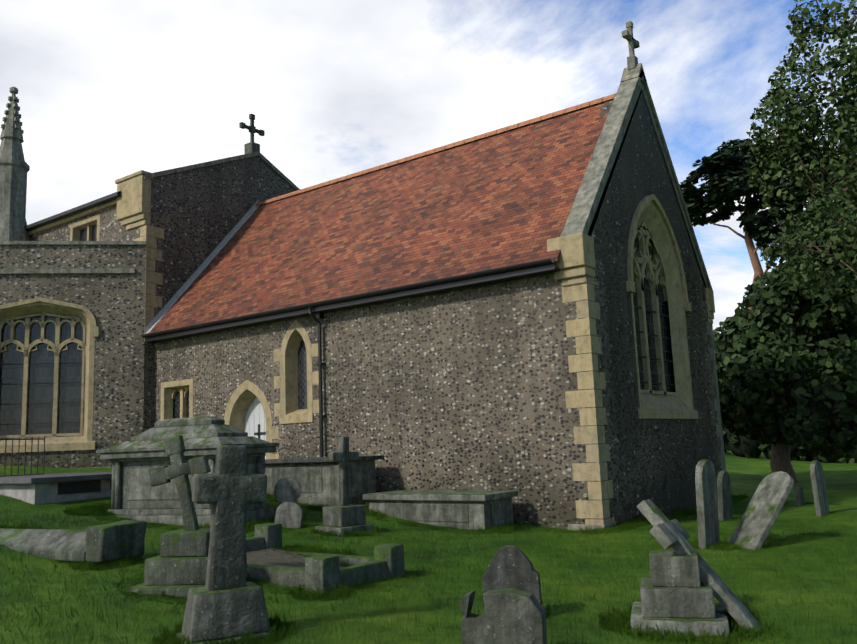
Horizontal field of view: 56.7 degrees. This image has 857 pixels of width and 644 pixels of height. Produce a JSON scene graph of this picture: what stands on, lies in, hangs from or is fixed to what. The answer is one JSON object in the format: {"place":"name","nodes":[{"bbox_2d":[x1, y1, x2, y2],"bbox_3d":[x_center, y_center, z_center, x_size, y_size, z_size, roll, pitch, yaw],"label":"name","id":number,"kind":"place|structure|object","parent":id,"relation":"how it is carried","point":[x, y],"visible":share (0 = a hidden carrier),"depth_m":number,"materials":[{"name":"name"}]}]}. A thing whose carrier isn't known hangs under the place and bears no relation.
{"place":"outdoors","nodes":[
{"label":"outdoors","id":0,"kind":"place"},
{"bbox_2d":[126,156,295,431],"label":"gable wall","id":1,"kind":"structure","parent":0,"point":[197,214],"depth_m":21.86,"materials":[{"name":"grey stone"}]},
{"bbox_2d":[115,170,150,229],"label":"parapet end block","id":2,"kind":"structure","parent":1,"relation":"attached to","point":[134,203],"depth_m":20.80,"materials":[{"name":"beige stone"}]},
{"bbox_2d":[144,151,299,190],"bbox_3d":[-5.343,-4.223,24.099,0.560,1.865,7.800,-9,-11,35],"label":"gable coping","id":3,"kind":"object","parent":1,"relation":"on","point":[238,157],"visible":0.42,"depth_m":22.93,"materials":[{"name":"grey stone"}]},
{"bbox_2d":[239,113,264,153],"bbox_3d":[-5.407,-5.731,24.336,0.350,1.330,0.920,-9,-11,35],"label":"gable cross","id":4,"kind":"object","parent":3,"relation":"on","point":[251,146],"visible":0.92,"depth_m":24.25,"materials":[{"name":"grey stone"}]},
{"bbox_2d":[0,451,856,643],"bbox_3d":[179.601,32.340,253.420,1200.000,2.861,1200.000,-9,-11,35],"label":"ground","id":5,"kind":"structure","parent":0,"point":[796,579],"depth_m":8.48,"materials":[{"name":"green plant"}]},
{"bbox_2d":[0,436,44,476],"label":"iron railings","id":6,"kind":"object","parent":5,"relation":"on","point":[25,439],"visible":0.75,"depth_m":16.28,"materials":[{"name":"black metal"}]},
{"bbox_2d":[0,479,111,504],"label":"boiler house walls","id":7,"kind":"structure","parent":5,"relation":"on","point":[38,493],"depth_m":13.77,"materials":[{"name":"grey stone"}]},
{"bbox_2d":[0,472,111,483],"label":"tomb top slab","id":8,"kind":"structure","parent":7,"relation":"on","point":[42,478],"depth_m":13.92,"materials":[{"name":"grey stone"}]},
{"bbox_2d":[58,480,111,494],"bbox_3d":[-5.986,2.970,14.371,0.015,0.200,1.500,-9,-11,35],"label":"tomb side panel","id":9,"kind":"object","parent":7,"relation":"attached to","point":[78,487],"visible":0.64,"depth_m":14.09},
{"bbox_2d":[0,245,145,467],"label":"chapel wall","id":10,"kind":"structure","parent":5,"relation":"on","point":[114,304],"depth_m":20.00,"materials":[{"name":"grey stone"}]},
{"bbox_2d":[0,87,29,240],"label":"pinnacle","id":11,"kind":"object","parent":10,"relation":"on","point":[14,167],"visible":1,"depth_m":23.84,"materials":[{"name":"stone"}]},
{"bbox_2d":[0,297,98,452],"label":"chapel window dressings","id":12,"kind":"structure","parent":10,"relation":"attached to","point":[43,308],"depth_m":19.87,"materials":[{"name":"beige stone"}]},
{"bbox_2d":[0,362,84,424],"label":"window bars","id":13,"kind":"object","parent":12,"relation":"attached to","point":[40,383],"visible":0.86,"depth_m":19.81,"materials":[{"name":"black metal"}]},
{"bbox_2d":[0,315,85,437],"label":"window glass","id":14,"kind":"object","parent":12,"relation":"in","point":[38,393],"visible":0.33,"depth_m":19.91,"materials":[{"name":"black glass"}]},
{"bbox_2d":[0,241,146,468],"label":"stone string courses","id":15,"kind":"object","parent":10,"relation":"attached to","point":[77,271],"visible":0.48,"depth_m":20.11,"materials":[{"name":"grey stone"}]},
{"bbox_2d":[0,520,145,562],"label":"coped stone","id":16,"kind":"object","parent":5,"relation":"on","point":[118,540],"visible":1,"depth_m":9.37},
{"bbox_2d":[30,205,125,240],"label":"clerestory wall","id":17,"kind":"structure","parent":5,"relation":"on","point":[112,228],"depth_m":21.84,"materials":[{"name":"grey stone"}]},
{"bbox_2d":[28,199,116,240],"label":"clerestory dressings","id":18,"kind":"structure","parent":17,"relation":"attached to","point":[78,226],"depth_m":22.47,"materials":[{"name":"beige stone"}]},
{"bbox_2d":[80,225,96,240],"bbox_3d":[-9.556,-2.442,22.481,1.240,0.630,0.001,-9,-11,35],"label":"clerestory glass","id":19,"kind":"object","parent":18,"relation":"in","point":[83,234],"depth_m":22.61,"materials":[{"name":"grey glass"}]},
{"bbox_2d":[25,191,120,230],"bbox_3d":[-13.977,-2.906,27.738,17.100,1.600,4.080,-9,-11,35],"label":"roof edge","id":20,"kind":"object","parent":17,"relation":"on","point":[78,209],"depth_m":22.36,"materials":[{"name":"grey metal"}]},
{"bbox_2d":[133,225,163,342],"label":"corner quoins","id":21,"kind":"object","parent":17,"relation":"attached to","point":[152,300],"visible":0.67,"depth_m":20.59,"materials":[{"name":"beige stone"}]},
{"bbox_2d":[96,416,278,525],"bbox_3d":[-3.957,2.486,13.112,2.540,1.800,1.520,-6,-10,24],"label":"chest tomb","id":22,"kind":"object","parent":5,"relation":"on","point":[135,495],"visible":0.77,"depth_m":12.77,"materials":[{"name":"stone"}]},
{"bbox_2d":[128,435,248,596],"bbox_3d":[-2.527,2.062,8.511,0.956,1.673,0.953,-3,-9,6],"label":"stone cross","id":23,"kind":"object","parent":5,"relation":"on","point":[178,564],"visible":0.81,"depth_m":8.22,"materials":[{"name":"stone"}]},
{"bbox_2d":[176,445,274,643],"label":"stone cross","id":24,"kind":"object","parent":5,"relation":"on","point":[226,599],"visible":1,"depth_m":6.51,"materials":[{"name":"stone"}]},
{"bbox_2d":[274,477,301,503],"bbox_3d":[-2.266,2.997,12.771,0.439,0.996,0.107,-2,-9,-4],"label":"round headstone","id":25,"kind":"object","parent":5,"relation":"on","point":[287,489],"visible":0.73,"depth_m":12.77,"materials":[{"name":"stone"}]},
{"bbox_2d":[274,502,303,527],"bbox_3d":[-2.179,3.135,12.298,0.484,0.676,0.183,-3,-9,5],"label":"headstone","id":26,"kind":"object","parent":5,"relation":"on","point":[289,514],"visible":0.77,"depth_m":12.27,"materials":[{"name":"stone"}]},
{"bbox_2d":[265,455,383,505],"bbox_3d":[-2.171,3.149,15.398,2.510,1.020,1.120,-9,-11,35],"label":"chest tomb","id":27,"kind":"object","parent":5,"relation":"on","point":[317,478],"visible":0.5,"depth_m":14.82,"materials":[{"name":"stone"}]},
{"bbox_2d":[246,523,404,592],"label":"grave kerb","id":28,"kind":"structure","parent":5,"relation":"on","point":[320,569],"depth_m":8.70,"materials":[{"name":"stone"}]},
{"bbox_2d":[246,548,348,567],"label":"gravel bed","id":29,"kind":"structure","parent":28,"relation":"in","point":[278,558],"depth_m":9.54,"materials":[{"name":"grey gravel"}]},
{"bbox_2d":[315,437,373,535],"bbox_3d":[-1.274,2.480,11.904,0.623,1.504,0.622,6,-12,-44],"label":"cross gravestone","id":30,"kind":"object","parent":5,"relation":"on","point":[343,516],"visible":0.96,"depth_m":11.78,"materials":[{"name":"stone"}]},
{"bbox_2d":[154,259,622,529],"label":"chancel side wall","id":31,"kind":"structure","parent":5,"relation":"on","point":[465,389],"depth_m":14.86,"materials":[{"name":"grey stone"}]},
{"bbox_2d":[160,320,318,458],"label":"chancel dressings","id":32,"kind":"structure","parent":31,"relation":"attached to","point":[246,393],"depth_m":17.56,"materials":[{"name":"beige stone"}]},
{"bbox_2d":[173,339,306,417],"bbox_3d":[-4.481,1.350,18.735,4.960,2.100,0.006,-8,-11,35],"label":"window glass","id":33,"kind":"object","parent":32,"relation":"in","point":[302,379],"visible":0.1,"depth_m":17.56,"materials":[{"name":"black glass"}]},
{"bbox_2d":[244,397,265,458],"bbox_3d":[-3.867,2.869,18.236,1.200,2.700,0.068,-9,-11,35],"label":"priest door","id":34,"kind":"structure","parent":31,"relation":"attached to","point":[255,416],"depth_m":18.39,"materials":[{"name":"paint"}]},
{"bbox_2d":[254,424,265,438],"bbox_3d":[-3.728,2.537,18.127,0.730,0.410,0.025,-9,-11,35],"label":"door ironwork","id":35,"kind":"object","parent":34,"relation":"attached to","point":[258,433],"depth_m":18.24,"materials":[{"name":"metal"}]},
{"bbox_2d":[141,257,559,456],"bbox_3d":[-2.389,1.626,16.555,11.530,4.075,0.430,-9,-11,35],"label":"gutter and downpipe","id":36,"kind":"object","parent":31,"relation":"attached to","point":[315,311],"visible":0.88,"depth_m":16.13,"materials":[{"name":"black metal"}]},
{"bbox_2d":[146,101,607,333],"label":"tiled roof","id":37,"kind":"structure","parent":31,"relation":"on","point":[502,199],"depth_m":17.69,"materials":[{"name":"red tile"}]},
{"bbox_2d":[256,93,615,206],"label":"chancel ridge tiles","id":38,"kind":"object","parent":37,"relation":"on","point":[518,125],"visible":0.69,"depth_m":19.68,"materials":[{"name":"tile"}]},
{"bbox_2d":[562,281,614,524],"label":"corner quoins","id":39,"kind":"object","parent":31,"relation":"attached to","point":[593,510],"visible":0.73,"depth_m":13.20,"materials":[{"name":"beige stone"}]},
{"bbox_2d":[363,490,517,530],"bbox_3d":[0.187,3.319,13.680,2.560,0.750,1.060,-9,-11,35],"label":"chest tomb","id":40,"kind":"object","parent":5,"relation":"on","point":[467,509],"visible":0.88,"depth_m":13.15,"materials":[{"name":"stone"}]},
{"bbox_2d":[460,588,546,643],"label":"headstone","id":41,"kind":"object","parent":5,"relation":"on","point":[511,616],"visible":1,"depth_m":5.54,"materials":[{"name":"stone"}]},
{"bbox_2d":[482,545,541,604],"bbox_3d":[0.752,2.437,7.035,0.522,0.878,0.094,-4,-9,13],"label":"gothic headstone","id":42,"kind":"object","parent":5,"relation":"on","point":[509,566],"visible":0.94,"depth_m":7.03,"materials":[{"name":"stone"}]},
{"bbox_2d":[568,522,615,530],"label":"plinth","id":43,"kind":"structure","parent":5,"relation":"on","point":[577,527],"depth_m":12.96,"materials":[{"name":"grey stone"}]},
{"bbox_2d":[587,89,717,522],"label":"gable end wall","id":44,"kind":"structure","parent":5,"relation":"on","point":[659,459],"depth_m":15.35,"materials":[{"name":"grey stone"}]},
{"bbox_2d":[547,233,714,323],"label":"kneeler stones","id":45,"kind":"object","parent":44,"relation":"attached to","point":[575,263],"visible":0.75,"depth_m":13.50,"materials":[{"name":"beige stone"}]},
{"bbox_2d":[560,69,712,289],"bbox_3d":[4.497,-3.009,16.710,0.410,4.871,7.280,-9,-11,35],"label":"gable coping","id":46,"kind":"object","parent":44,"relation":"on","point":[584,208],"visible":0.46,"depth_m":15.56,"materials":[{"name":"grey stone"}]},
{"bbox_2d":[620,21,646,82],"bbox_3d":[4.387,-5.811,17.144,0.410,1.405,0.710,-9,-11,35],"label":"gable cross","id":47,"kind":"object","parent":46,"relation":"on","point":[632,70],"visible":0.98,"depth_m":17.02,"materials":[{"name":"grey stone"}]},
{"bbox_2d":[634,305,674,385],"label":"window bars","id":48,"kind":"object","parent":44,"relation":"attached to","point":[654,335],"depth_m":16.25,"materials":[{"name":"metal"}]},
{"bbox_2d":[626,194,697,418],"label":"chancel dressings","id":49,"kind":"structure","parent":44,"relation":"in","point":[665,264],"depth_m":16.65,"materials":[{"name":"beige stone"}]},
{"bbox_2d":[633,223,675,395],"bbox_3d":[4.494,-0.332,16.375,0.001,4.400,2.900,-9,-11,35],"label":"window glass","id":50,"kind":"object","parent":49,"relation":"in","point":[666,344],"visible":0.2,"depth_m":16.55,"materials":[{"name":"black glass"}]},
{"bbox_2d":[706,322,725,470],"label":"corner quoins","id":51,"kind":"object","parent":44,"relation":"attached to","point":[716,402],"visible":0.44,"depth_m":18.57,"materials":[{"name":"beige stone"}]},
{"bbox_2d":[630,499,760,636],"bbox_3d":[2.188,2.030,6.562,1.044,1.099,0.774,-5,-9,16],"label":"cross","id":52,"kind":"object","parent":5,"relation":"on","point":[684,585],"visible":0.88,"depth_m":6.36,"materials":[{"name":"stone"}]},
{"bbox_2d":[695,459,719,549],"bbox_3d":[3.794,2.582,10.783,0.150,1.412,0.624,-9,-11,35],"label":"tall headstone","id":53,"kind":"object","parent":5,"relation":"on","point":[707,505],"visible":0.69,"depth_m":10.65,"materials":[{"name":"stone"}]},
{"bbox_2d":[717,471,731,520],"bbox_3d":[5.305,3.223,14.210,0.148,1.102,0.553,-9,-11,35],"label":"headstone","id":54,"kind":"object","parent":5,"relation":"on","point":[724,496],"visible":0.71,"depth_m":14.09,"materials":[{"name":"stone"}]},
{"bbox_2d":[679,134,842,310],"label":"pine tree","id":55,"kind":"object","parent":5,"relation":"on","point":[722,171],"visible":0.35,"depth_m":41.34,"materials":[{"name":"green plant"}]},
{"bbox_2d":[729,471,793,549],"bbox_3d":[4.562,2.635,10.889,0.952,1.114,0.553,1,-9,-19],"label":"leaning headstone","id":56,"kind":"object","parent":5,"relation":"on","point":[763,508],"depth_m":10.84,"materials":[{"name":"stone"}]},
{"bbox_2d":[713,261,856,482],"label":"yew tree","id":57,"kind":"object","parent":5,"relation":"on","point":[784,382],"visible":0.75,"depth_m":22.24,"materials":[{"name":"green plant"}]},
{"bbox_2d":[722,407,856,463],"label":"boundary hedge","id":58,"kind":"object","parent":5,"relation":"on","point":[740,446],"visible":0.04,"depth_m":35.03,"materials":[{"name":"green plant"}]},
{"bbox_2d":[794,487,804,505],"bbox_3d":[7.719,3.751,16.483,0.093,0.594,0.403,-9,-11,35],"label":"headstone","id":59,"kind":"object","parent":5,"relation":"on","point":[799,496],"visible":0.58,"depth_m":16.36,"materials":[{"name":"stone"}]},
{"bbox_2d":[743,0,856,298],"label":"birch tree","id":60,"kind":"object","parent":5,"relation":"on","point":[797,137],"visible":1,"depth_m":18.91,"materials":[{"name":"green plant"}]},
{"bbox_2d":[779,111,856,354],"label":"evergreen tree","id":61,"kind":"object","parent":5,"relation":"on","point":[844,321],"visible":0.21,"depth_m":22.24,"materials":[{"name":"green plant"}]},
{"bbox_2d":[810,461,829,515],"bbox_3d":[7.236,3.184,14.671,0.134,1.232,0.553,-10,-12,40],"label":"headstone","id":62,"kind":"object","parent":5,"relation":"on","point":[819,489],"visible":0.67,"depth_m":14.56,"materials":[{"name":"stone"}]},
{"bbox_2d":[0,0,856,332],"label":"sky","id":63,"kind":"structure","parent":0,"point":[109,91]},
{"bbox_2d":[700,300,724,479],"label":"quoins","id":64,"kind":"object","parent":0,"point":[711,392],"depth_m":18.32,"materials":[{"name":"beige stone"}]},
{"bbox_3d":[0.772,-1.890,21.679,11.620,4.330,3.800,-9,-11,35],"label":"chancel","id":65,"kind":"object","parent":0,"visible":0},
{"bbox_2d":[145,201,259,333],"bbox_3d":[-6.104,-1.696,21.970,0.140,4.408,3.800,-9,-11,35],"label":"roof flashing","id":66,"kind":"object","parent":65,"relation":"attached to","point":[192,278],"visible":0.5,"depth_m":21.74,"materials":[{"name":"grey metal"}]}
]}

